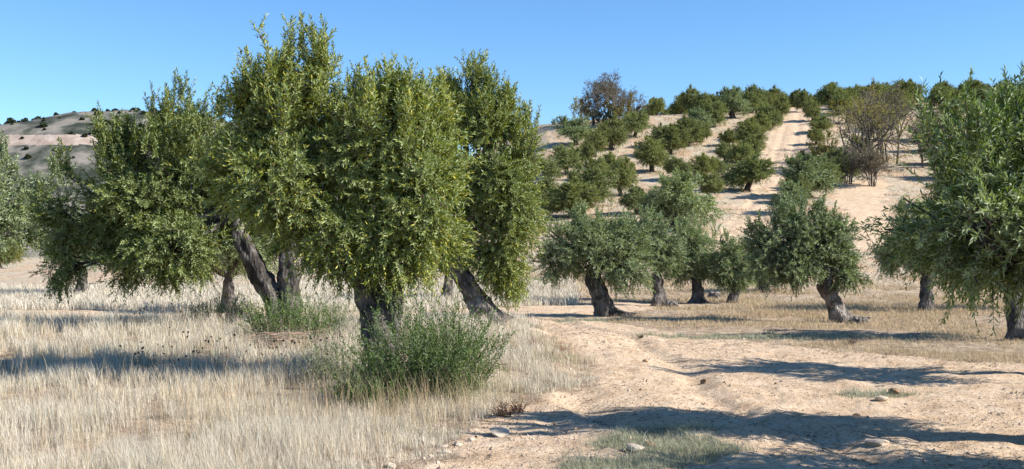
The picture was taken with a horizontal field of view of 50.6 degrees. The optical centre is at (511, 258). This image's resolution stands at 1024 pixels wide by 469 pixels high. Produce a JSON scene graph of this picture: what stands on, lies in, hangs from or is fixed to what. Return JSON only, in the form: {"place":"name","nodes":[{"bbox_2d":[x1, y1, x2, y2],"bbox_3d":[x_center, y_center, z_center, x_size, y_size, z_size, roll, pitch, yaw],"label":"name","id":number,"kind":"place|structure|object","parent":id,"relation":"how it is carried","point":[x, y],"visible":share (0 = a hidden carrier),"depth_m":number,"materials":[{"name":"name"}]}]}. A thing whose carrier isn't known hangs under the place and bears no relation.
{"place":"outdoors","nodes":[
{"label":"outdoors","id":0,"kind":"place"},
{"bbox_2d":[0,134,97,145],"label":"field","id":1,"kind":"structure","parent":0,"point":[67,139],"depth_m":454.48,"materials":[{"name":"beige soil"}]},
{"bbox_2d":[0,110,335,257],"bbox_3d":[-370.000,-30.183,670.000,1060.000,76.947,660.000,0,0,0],"label":"hills","id":2,"kind":"structure","parent":0,"point":[66,123],"depth_m":448.10,"materials":[{"name":"beige soil"}]},
{"bbox_2d":[0,302,598,468],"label":"dry grass","id":3,"kind":"structure","parent":0,"point":[106,327],"depth_m":12.13,"materials":[{"name":"plant"}]},
{"bbox_2d":[0,103,989,287],"bbox_3d":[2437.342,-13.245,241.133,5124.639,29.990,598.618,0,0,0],"label":"hill","id":4,"kind":"structure","parent":0,"point":[13,274],"depth_m":103.05,"materials":[{"name":"beige soil"}]},
{"bbox_2d":[0,236,30,268],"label":"olive tree","id":5,"kind":"object","parent":4,"relation":"on","point":[12,253],"visible":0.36,"depth_m":92.59,"materials":[{"name":"green plant"}]},
{"bbox_2d":[535,176,563,208],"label":"olive tree","id":6,"kind":"object","parent":4,"relation":"on","point":[548,181],"visible":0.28,"depth_m":91.60,"materials":[{"name":"green plant"}]},
{"bbox_2d":[537,156,563,179],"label":"olive tree","id":7,"kind":"object","parent":4,"relation":"on","point":[551,168],"visible":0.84,"depth_m":114.05,"materials":[{"name":"green plant"}]},
{"bbox_2d":[547,141,588,174],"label":"olive tree","id":8,"kind":"object","parent":4,"relation":"on","point":[567,156],"visible":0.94,"depth_m":117.41,"materials":[{"name":"green plant"}]},
{"bbox_2d":[539,176,606,217],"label":"olive tree","id":9,"kind":"object","parent":4,"relation":"on","point":[559,203],"visible":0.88,"depth_m":85.98,"materials":[{"name":"green plant"}]},
{"bbox_2d":[548,114,597,145],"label":"olive tree","id":10,"kind":"object","parent":4,"relation":"on","point":[575,130],"visible":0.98,"depth_m":141.53,"materials":[{"name":"green plant"}]},
{"bbox_2d":[579,137,596,164],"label":"olive tree","id":11,"kind":"object","parent":4,"relation":"on","point":[587,150],"visible":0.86,"depth_m":124.53,"materials":[{"name":"green plant"}]},
{"bbox_2d":[557,162,619,207],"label":"olive tree","id":12,"kind":"object","parent":4,"relation":"on","point":[595,179],"visible":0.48,"depth_m":91.47,"materials":[{"name":"green plant"}]},
{"bbox_2d":[579,91,607,124],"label":"bush","id":13,"kind":"object","parent":4,"relation":"on","point":[586,110],"visible":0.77,"depth_m":160.22,"materials":[{"name":"brown plant"}]},
{"bbox_2d":[580,156,609,175],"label":"olive tree","id":14,"kind":"object","parent":4,"relation":"on","point":[600,161],"visible":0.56,"depth_m":112.95,"materials":[{"name":"green plant"}]},
{"bbox_2d":[584,125,609,156],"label":"olive tree","id":15,"kind":"object","parent":4,"relation":"on","point":[598,138],"visible":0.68,"depth_m":131.34,"materials":[{"name":"green plant"}]},
{"bbox_2d":[587,103,617,123],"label":"bush","id":16,"kind":"object","parent":4,"relation":"on","point":[597,117],"visible":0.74,"depth_m":158.32,"materials":[{"name":"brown plant"}]},
{"bbox_2d":[578,68,631,118],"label":"bare tree","id":17,"kind":"object","parent":4,"relation":"on","point":[611,91],"visible":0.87,"depth_m":159.62,"materials":[{"name":"brown plant"}]},
{"bbox_2d":[595,113,632,150],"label":"olive tree","id":18,"kind":"object","parent":4,"relation":"on","point":[616,131],"visible":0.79,"depth_m":136.00,"materials":[{"name":"green plant"}]},
{"bbox_2d":[604,93,636,121],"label":"bush","id":19,"kind":"object","parent":4,"relation":"on","point":[620,112],"visible":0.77,"depth_m":157.39,"materials":[{"name":"green plant"}]},
{"bbox_2d":[607,155,640,196],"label":"olive tree","id":20,"kind":"object","parent":4,"relation":"on","point":[623,172],"visible":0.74,"depth_m":99.41,"materials":[{"name":"green plant"}]},
{"bbox_2d":[618,184,645,214],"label":"olive tree","id":21,"kind":"object","parent":4,"relation":"on","point":[630,200],"visible":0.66,"depth_m":87.18,"materials":[{"name":"green plant"}]},
{"bbox_2d":[620,85,648,110],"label":"bare tree","id":22,"kind":"object","parent":4,"relation":"on","point":[633,96],"visible":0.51,"depth_m":163.73,"materials":[{"name":"brown plant"}]},
{"bbox_2d":[621,108,653,137],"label":"olive tree","id":23,"kind":"object","parent":4,"relation":"on","point":[633,120],"visible":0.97,"depth_m":145.91,"materials":[{"name":"green plant"}]},
{"bbox_2d":[630,133,670,171],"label":"olive tree","id":24,"kind":"object","parent":4,"relation":"on","point":[651,153],"visible":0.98,"depth_m":117.47,"materials":[{"name":"green plant"}]},
{"bbox_2d":[646,96,666,115],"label":"olive tree","id":25,"kind":"object","parent":4,"relation":"on","point":[656,104],"visible":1,"depth_m":174.81,"materials":[{"name":"green plant"}]},
{"bbox_2d":[648,123,693,154],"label":"olive tree","id":26,"kind":"object","parent":4,"relation":"on","point":[674,139],"visible":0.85,"depth_m":130.03,"materials":[{"name":"green plant"}]},
{"bbox_2d":[660,154,695,176],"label":"olive tree","id":27,"kind":"object","parent":4,"relation":"on","point":[672,163],"visible":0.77,"depth_m":110.80,"materials":[{"name":"green plant"}]},
{"bbox_2d":[669,93,687,114],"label":"olive tree","id":28,"kind":"object","parent":4,"relation":"on","point":[676,106],"visible":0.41,"depth_m":182.24,"materials":[{"name":"green plant"}]},
{"bbox_2d":[636,167,731,230],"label":"olive tree","id":29,"kind":"object","parent":4,"relation":"on","point":[675,192],"visible":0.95,"depth_m":75.53,"materials":[{"name":"green plant"}]},
{"bbox_2d":[678,83,700,112],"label":"olive tree","id":30,"kind":"object","parent":4,"relation":"on","point":[685,100],"visible":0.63,"depth_m":177.56,"materials":[{"name":"green plant"}]},
{"bbox_2d":[673,113,707,145],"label":"olive tree","id":31,"kind":"object","parent":4,"relation":"on","point":[685,123],"visible":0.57,"depth_m":135.69,"materials":[{"name":"green plant"}]},
{"bbox_2d":[687,90,712,107],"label":"olive tree","id":32,"kind":"object","parent":4,"relation":"on","point":[698,97],"visible":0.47,"depth_m":168.91,"materials":[{"name":"green plant"}]},
{"bbox_2d":[686,105,717,128],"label":"olive tree","id":33,"kind":"object","parent":4,"relation":"on","point":[702,115],"visible":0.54,"depth_m":146.32,"materials":[{"name":"green plant"}]},
{"bbox_2d":[689,152,719,177],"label":"olive tree","id":34,"kind":"object","parent":4,"relation":"on","point":[707,166],"visible":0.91,"depth_m":111.44,"materials":[{"name":"green plant"}]},
{"bbox_2d":[697,171,726,196],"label":"olive tree","id":35,"kind":"object","parent":4,"relation":"on","point":[713,180],"visible":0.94,"depth_m":96.54,"materials":[{"name":"green plant"}]},
{"bbox_2d":[702,98,729,127],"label":"olive tree","id":36,"kind":"object","parent":4,"relation":"on","point":[716,111],"visible":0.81,"depth_m":150.65,"materials":[{"name":"green plant"}]},
{"bbox_2d":[715,140,730,160],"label":"olive tree","id":37,"kind":"object","parent":4,"relation":"on","point":[722,147],"visible":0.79,"depth_m":122.70,"materials":[{"name":"green plant"}]},
{"bbox_2d":[716,128,738,145],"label":"olive tree","id":38,"kind":"object","parent":4,"relation":"on","point":[727,136],"visible":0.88,"depth_m":134.85,"materials":[{"name":"green plant"}]},
{"bbox_2d":[470,102,994,285],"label":"dry grass","id":39,"kind":"structure","parent":4,"relation":"on","point":[729,211],"depth_m":106.34,"materials":[{"name":"plant"}]},
{"bbox_2d":[716,85,754,118],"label":"olive tree","id":40,"kind":"object","parent":4,"relation":"on","point":[736,104],"visible":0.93,"depth_m":158.37,"materials":[{"name":"green plant"}]},
{"bbox_2d":[721,139,755,166],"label":"olive tree","id":41,"kind":"object","parent":4,"relation":"on","point":[739,151],"visible":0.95,"depth_m":119.05,"materials":[{"name":"green plant"}]},
{"bbox_2d":[717,151,780,191],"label":"olive tree","id":42,"kind":"object","parent":4,"relation":"on","point":[749,169],"visible":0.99,"depth_m":100.54,"materials":[{"name":"green plant"}]},
{"bbox_2d":[730,117,770,131],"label":"olive tree","id":43,"kind":"object","parent":4,"relation":"on","point":[741,124],"visible":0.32,"depth_m":139.76,"materials":[{"name":"green plant"}]},
{"bbox_2d":[734,121,767,150],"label":"olive tree","id":44,"kind":"object","parent":4,"relation":"on","point":[752,130],"visible":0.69,"depth_m":130.06,"materials":[{"name":"green plant"}]},
{"bbox_2d":[739,89,765,113],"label":"olive tree","id":45,"kind":"object","parent":4,"relation":"on","point":[754,101],"visible":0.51,"depth_m":164.64,"materials":[{"name":"green plant"}]},
{"bbox_2d":[741,133,763,157],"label":"olive tree","id":46,"kind":"object","parent":4,"relation":"on","point":[753,140],"visible":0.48,"depth_m":122.20,"materials":[{"name":"green plant"}]},
{"bbox_2d":[744,83,769,109],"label":"olive tree","id":47,"kind":"object","parent":4,"relation":"on","point":[751,88],"visible":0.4,"depth_m":171.98,"materials":[{"name":"green plant"}]},
{"bbox_2d":[750,110,771,132],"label":"olive tree","id":48,"kind":"object","parent":4,"relation":"on","point":[763,118],"visible":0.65,"depth_m":144.68,"materials":[{"name":"green plant"}]},
{"bbox_2d":[752,103,786,129],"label":"olive tree","id":49,"kind":"object","parent":4,"relation":"on","point":[775,116],"visible":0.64,"depth_m":146.46,"materials":[{"name":"green plant"}]},
{"bbox_2d":[771,92,790,116],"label":"olive tree","id":50,"kind":"object","parent":4,"relation":"on","point":[780,103],"visible":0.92,"depth_m":156.84,"materials":[{"name":"green plant"}]},
{"bbox_2d":[765,178,812,212],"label":"olive tree","id":51,"kind":"object","parent":4,"relation":"on","point":[792,186],"visible":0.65,"depth_m":85.82,"materials":[{"name":"green plant"}]},
{"bbox_2d":[776,173,815,199],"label":"olive tree","id":52,"kind":"object","parent":4,"relation":"on","point":[798,177],"visible":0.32,"depth_m":92.96,"materials":[{"name":"green plant"}]},
{"bbox_2d":[792,89,813,111],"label":"olive tree","id":53,"kind":"object","parent":4,"relation":"on","point":[802,97],"visible":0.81,"depth_m":163.29,"materials":[{"name":"green plant"}]},
{"bbox_2d":[801,97,822,120],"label":"olive tree","id":54,"kind":"object","parent":4,"relation":"on","point":[811,109],"visible":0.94,"depth_m":153.16,"materials":[{"name":"green plant"}]},
{"bbox_2d":[777,151,848,197],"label":"olive tree","id":55,"kind":"object","parent":4,"relation":"on","point":[824,180],"visible":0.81,"depth_m":95.91,"materials":[{"name":"green plant"}]},
{"bbox_2d":[807,126,826,143],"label":"olive tree","id":56,"kind":"object","parent":4,"relation":"on","point":[816,131],"visible":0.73,"depth_m":134.28,"materials":[{"name":"green plant"}]},
{"bbox_2d":[807,115,834,131],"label":"olive tree","id":57,"kind":"object","parent":4,"relation":"on","point":[818,122],"visible":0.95,"depth_m":142.33,"materials":[{"name":"green plant"}]},
{"bbox_2d":[805,125,841,159],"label":"bush","id":58,"kind":"object","parent":4,"relation":"on","point":[823,147],"visible":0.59,"depth_m":113.21,"materials":[{"name":"green plant"}]},
{"bbox_2d":[813,82,842,104],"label":"olive tree","id":59,"kind":"object","parent":4,"relation":"on","point":[824,95],"visible":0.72,"depth_m":177.18,"materials":[{"name":"green plant"}]},
{"bbox_2d":[811,154,845,187],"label":"olive tree","id":60,"kind":"object","parent":4,"relation":"on","point":[830,166],"visible":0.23,"depth_m":101.80,"materials":[{"name":"green plant"}]},
{"bbox_2d":[824,91,852,114],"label":"olive tree","id":61,"kind":"object","parent":4,"relation":"on","point":[844,97],"visible":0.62,"depth_m":157.26,"materials":[{"name":"green plant"}]},
{"bbox_2d":[823,146,861,181],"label":"olive tree","id":62,"kind":"object","parent":4,"relation":"on","point":[838,161],"visible":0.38,"depth_m":106.05,"materials":[{"name":"green plant"}]},
{"bbox_2d":[827,97,860,122],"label":"tree","id":63,"kind":"object","parent":4,"relation":"on","point":[839,101],"visible":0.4,"depth_m":150.28,"materials":[{"name":"green plant"}]},
{"bbox_2d":[827,139,867,183],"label":"bare tree","id":64,"kind":"object","parent":4,"relation":"on","point":[850,160],"visible":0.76,"depth_m":104.86,"materials":[{"name":"plant"}]},
{"bbox_2d":[820,91,896,149],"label":"bare tree","id":65,"kind":"object","parent":4,"relation":"on","point":[829,117],"visible":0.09,"depth_m":129.47,"materials":[{"name":"brown plant"}]},
{"bbox_2d":[856,80,888,102],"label":"olive tree","id":66,"kind":"object","parent":4,"relation":"on","point":[878,88],"visible":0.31,"depth_m":159.81,"materials":[{"name":"green plant"}]},
{"bbox_2d":[829,76,927,169],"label":"bare tree","id":67,"kind":"object","parent":4,"relation":"on","point":[864,125],"visible":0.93,"depth_m":112.59,"materials":[{"name":"brown plant"}]},
{"bbox_2d":[840,80,923,163],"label":"bare tree","id":68,"kind":"object","parent":4,"relation":"on","point":[890,105],"visible":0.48,"depth_m":119.27,"materials":[{"name":"brown plant"}]},
{"bbox_2d":[895,78,924,102],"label":"olive tree","id":69,"kind":"object","parent":4,"relation":"on","point":[911,86],"visible":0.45,"depth_m":163.77,"materials":[{"name":"green plant"}]},
{"bbox_2d":[902,99,953,167],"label":"bare tree","id":70,"kind":"object","parent":4,"relation":"on","point":[916,129],"visible":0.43,"depth_m":115.42,"materials":[{"name":"brown plant"}]},
{"bbox_2d":[925,85,955,107],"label":"olive tree","id":71,"kind":"object","parent":4,"relation":"on","point":[932,94],"visible":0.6,"depth_m":159.07,"materials":[{"name":"green plant"}]},
{"bbox_2d":[0,273,1023,468],"bbox_3d":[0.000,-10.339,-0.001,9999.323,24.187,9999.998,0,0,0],"label":"ground","id":72,"kind":"structure","parent":0,"point":[952,346],"depth_m":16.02,"materials":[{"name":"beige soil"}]},
{"bbox_2d":[0,129,79,266],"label":"olive tree","id":73,"kind":"object","parent":72,"relation":"on","point":[11,226],"visible":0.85,"depth_m":23.60,"materials":[{"name":"green plant"}]},
{"bbox_2d":[30,201,114,293],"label":"olive tree","id":74,"kind":"object","parent":72,"relation":"on","point":[84,277],"visible":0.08,"depth_m":43.41,"materials":[{"name":"green plant"}]},
{"bbox_2d":[16,67,344,329],"bbox_3d":[-5.780,-1.043,20.101,6.618,5.034,2.907,0,0,-9],"label":"olive tree","id":75,"kind":"object","parent":72,"relation":"on","point":[146,218],"visible":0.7,"depth_m":19.77,"materials":[{"name":"green plant"}]},
{"bbox_2d":[179,282,255,325],"bbox_3d":[-5.665,0.931,21.009,1.448,0.944,1.452,0,0,0],"label":"sucker bush","id":76,"kind":"object","parent":72,"relation":"on","point":[235,308],"visible":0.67,"depth_m":20.87,"materials":[{"name":"green plant"}]},
{"bbox_2d":[119,301,337,388],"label":"dry weeds","id":77,"kind":"object","parent":72,"relation":"on","point":[216,360],"visible":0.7,"depth_m":14.85,"materials":[{"name":"brown plant"}]},
{"bbox_2d":[236,286,343,340],"bbox_3d":[-3.655,0.905,18.024,1.695,0.947,1.488,0,0,0],"label":"sucker bush","id":78,"kind":"object","parent":72,"relation":"on","point":[296,322],"visible":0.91,"depth_m":17.86,"materials":[{"name":"green plant"}]},
{"bbox_2d":[0,274,585,327],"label":"dry grass","id":79,"kind":"structure","parent":72,"relation":"on","point":[20,297],"depth_m":39.12,"materials":[{"name":"plant"}]},
{"bbox_2d":[240,328,351,345],"bbox_3d":[-3.259,1.265,17.358,2.290,0.367,0.904,0,0,-10],"label":"branch pile","id":80,"kind":"object","parent":72,"relation":"on","point":[289,337],"visible":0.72,"depth_m":17.13,"materials":[{"name":"brown wood"}]},
{"bbox_2d":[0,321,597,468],"bbox_3d":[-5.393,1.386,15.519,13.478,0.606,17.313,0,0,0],"label":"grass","id":81,"kind":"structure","parent":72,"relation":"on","point":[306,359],"depth_m":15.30,"materials":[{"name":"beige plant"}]},
{"bbox_2d":[289,288,360,334],"bbox_3d":[-3.112,0.952,18.472,1.394,0.983,1.099,0,0,-34],"label":"sucker bush","id":82,"kind":"object","parent":72,"relation":"on","point":[341,324],"visible":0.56,"depth_m":18.38,"materials":[{"name":"green plant"}]},
{"bbox_2d":[275,314,377,387],"bbox_3d":[-2.189,1.158,13.456,1.123,0.972,1.223,0,0,21],"label":"sucker bush","id":83,"kind":"object","parent":72,"relation":"on","point":[321,363],"visible":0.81,"depth_m":13.48,"materials":[{"name":"green plant"}]},
{"bbox_2d":[175,10,482,379],"bbox_3d":[-2.346,-0.777,14.045,3.928,5.182,2.470,0,0,0],"label":"olive tree","id":84,"kind":"object","parent":72,"relation":"on","point":[378,157],"visible":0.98,"depth_m":13.81,"materials":[{"name":"green plant"}]},
{"bbox_2d":[318,356,423,412],"bbox_3d":[-1.500,1.374,11.612,1.042,0.636,0.936,0,0,25],"label":"sucker bush","id":85,"kind":"object","parent":72,"relation":"on","point":[375,385],"visible":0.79,"depth_m":11.54,"materials":[{"name":"green plant"}]},
{"bbox_2d":[333,284,516,411],"bbox_3d":[-0.945,1.016,12.148,2.057,1.466,1.894,0,0,0],"label":"sucker bush","id":86,"kind":"object","parent":72,"relation":"on","point":[455,357],"visible":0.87,"depth_m":11.92,"materials":[{"name":"green plant"}]},
{"bbox_2d":[399,310,487,361],"bbox_3d":[-0.926,1.105,14.660,1.204,0.863,1.136,0,0,0],"label":"sucker bush","id":87,"kind":"object","parent":72,"relation":"on","point":[439,329],"visible":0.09,"depth_m":14.54,"materials":[{"name":"green plant"}]},
{"bbox_2d":[432,241,478,301],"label":"olive tree","id":88,"kind":"object","parent":72,"relation":"on","point":[447,286],"visible":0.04,"depth_m":39.84,"materials":[{"name":"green plant"}]},
{"bbox_2d":[424,48,556,325],"bbox_3d":[-0.550,-1.256,20.147,2.710,5.269,1.892,0,0,26],"label":"olive tree","id":89,"kind":"object","parent":72,"relation":"on","point":[503,207],"visible":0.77,"depth_m":19.78,"materials":[{"name":"green plant"}]},
{"bbox_2d":[521,197,661,316],"bbox_3d":[2.306,0.146,31.109,4.137,3.915,2.542,0,0,14],"label":"olive tree","id":90,"kind":"object","parent":72,"relation":"on","point":[594,250],"visible":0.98,"depth_m":30.81,"materials":[{"name":"green plant"}]},
{"bbox_2d":[662,211,725,302],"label":"olive tree","id":91,"kind":"object","parent":72,"relation":"on","point":[697,248],"visible":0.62,"depth_m":40.80,"materials":[{"name":"green plant"}]},
{"bbox_2d":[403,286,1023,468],"bbox_3d":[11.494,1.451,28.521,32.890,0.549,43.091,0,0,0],"label":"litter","id":92,"kind":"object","parent":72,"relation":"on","point":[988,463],"visible":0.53,"depth_m":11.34,"materials":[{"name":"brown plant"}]},
{"bbox_2d":[701,225,759,302],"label":"olive tree","id":93,"kind":"object","parent":72,"relation":"on","point":[724,277],"visible":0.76,"depth_m":39.77,"materials":[{"name":"green plant"}]},
{"bbox_2d":[529,315,952,468],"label":"grass","id":94,"kind":"structure","parent":72,"relation":"on","point":[663,461],"depth_m":9.10,"materials":[{"name":"plant"}]},
{"bbox_2d":[749,229,803,292],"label":"olive tree","id":95,"kind":"object","parent":72,"relation":"on","point":[761,287],"visible":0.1,"depth_m":46.79,"materials":[{"name":"green plant"}]},
{"bbox_2d":[722,187,878,322],"bbox_3d":[7.553,0.107,28.521,3.937,4.124,2.426,0,0,0],"label":"olive tree","id":96,"kind":"object","parent":72,"relation":"on","point":[798,254],"visible":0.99,"depth_m":28.23,"materials":[{"name":"green plant"}]},
{"bbox_2d":[861,194,961,312],"bbox_3d":[12.652,-0.145,33.398,3.669,3.771,3.482,0,0,32],"label":"olive tree","id":97,"kind":"object","parent":72,"relation":"on","point":[926,302],"visible":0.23,"depth_m":33.28,"materials":[{"name":"green plant"}]},
{"bbox_2d":[933,172,1023,340],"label":"olive tree","id":98,"kind":"object","parent":72,"relation":"on","point":[1012,332],"visible":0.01,"depth_m":22.53,"materials":[{"name":"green plant"}]},
{"bbox_2d":[0,0,1023,161],"label":"sky","id":99,"kind":"structure","parent":0,"point":[59,56],"materials":[{"name":"blue"}]},
{"bbox_2d":[1,107,1023,468],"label":"dirt track","id":100,"kind":"structure","parent":0,"point":[857,201],"depth_m":12.54,"materials":[{"name":"beige soil"}]},
{"bbox_2d":[178,229,278,313],"bbox_3d":[-8.584,-0.197,32.891,3.985,3.897,3.669,0,0,0],"label":"olive tree","id":101,"kind":"object","parent":100,"relation":"on","point":[233,264],"visible":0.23,"depth_m":32.74,"materials":[{"name":"green plant"}]},
{"bbox_2d":[489,426,509,436],"bbox_3d":[-0.110,1.597,10.061,0.223,0.038,0.205,14,22,34],"label":"stone","id":102,"kind":"object","parent":100,"relation":"on","point":[500,431],"visible":1,"depth_m":10.03,"materials":[{"name":"white stone"}]},
{"bbox_2d":[485,397,522,417],"bbox_3d":[-0.078,1.503,10.997,0.387,0.238,0.391,0,0,-20],"label":"dry weed","id":103,"kind":"object","parent":100,"relation":"on","point":[502,412],"visible":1,"depth_m":10.98,"materials":[{"name":"brown plant"}]},
{"bbox_2d":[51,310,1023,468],"bbox_3d":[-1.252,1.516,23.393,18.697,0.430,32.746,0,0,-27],"label":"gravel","id":104,"kind":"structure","parent":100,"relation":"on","point":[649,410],"depth_m":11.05,"materials":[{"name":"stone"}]},
{"bbox_2d":[615,203,693,306],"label":"olive tree","id":105,"kind":"object","parent":100,"relation":"on","point":[667,249],"visible":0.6,"depth_m":37.80,"materials":[{"name":"green plant"}]},
{"bbox_2d":[847,139,892,186],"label":"bare tree","id":106,"kind":"object","parent":100,"relation":"on","point":[866,164],"visible":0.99,"depth_m":103.05,"materials":[{"name":"brown plant"}]},
{"bbox_2d":[864,438,889,445],"bbox_3d":[3.161,1.595,9.403,0.188,0.070,0.154,0,0,44],"label":"stone","id":107,"kind":"object","parent":100,"relation":"on","point":[877,442],"visible":1,"depth_m":9.36,"materials":[{"name":"white stone"}]},
{"bbox_2d":[839,60,1023,336],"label":"olive tree","id":108,"kind":"object","parent":100,"relation":"on","point":[988,188],"visible":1,"depth_m":9.60,"materials":[{"name":"green plant"}]},
{"bbox_2d":[925,210,1006,335],"bbox_3d":[7.677,-0.225,15.295,3.179,4.032,3.648,0,0,-36],"label":"olive tree","id":109,"kind":"object","parent":100,"relation":"on","point":[980,305],"visible":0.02,"depth_m":15.62,"materials":[{"name":"green plant"}]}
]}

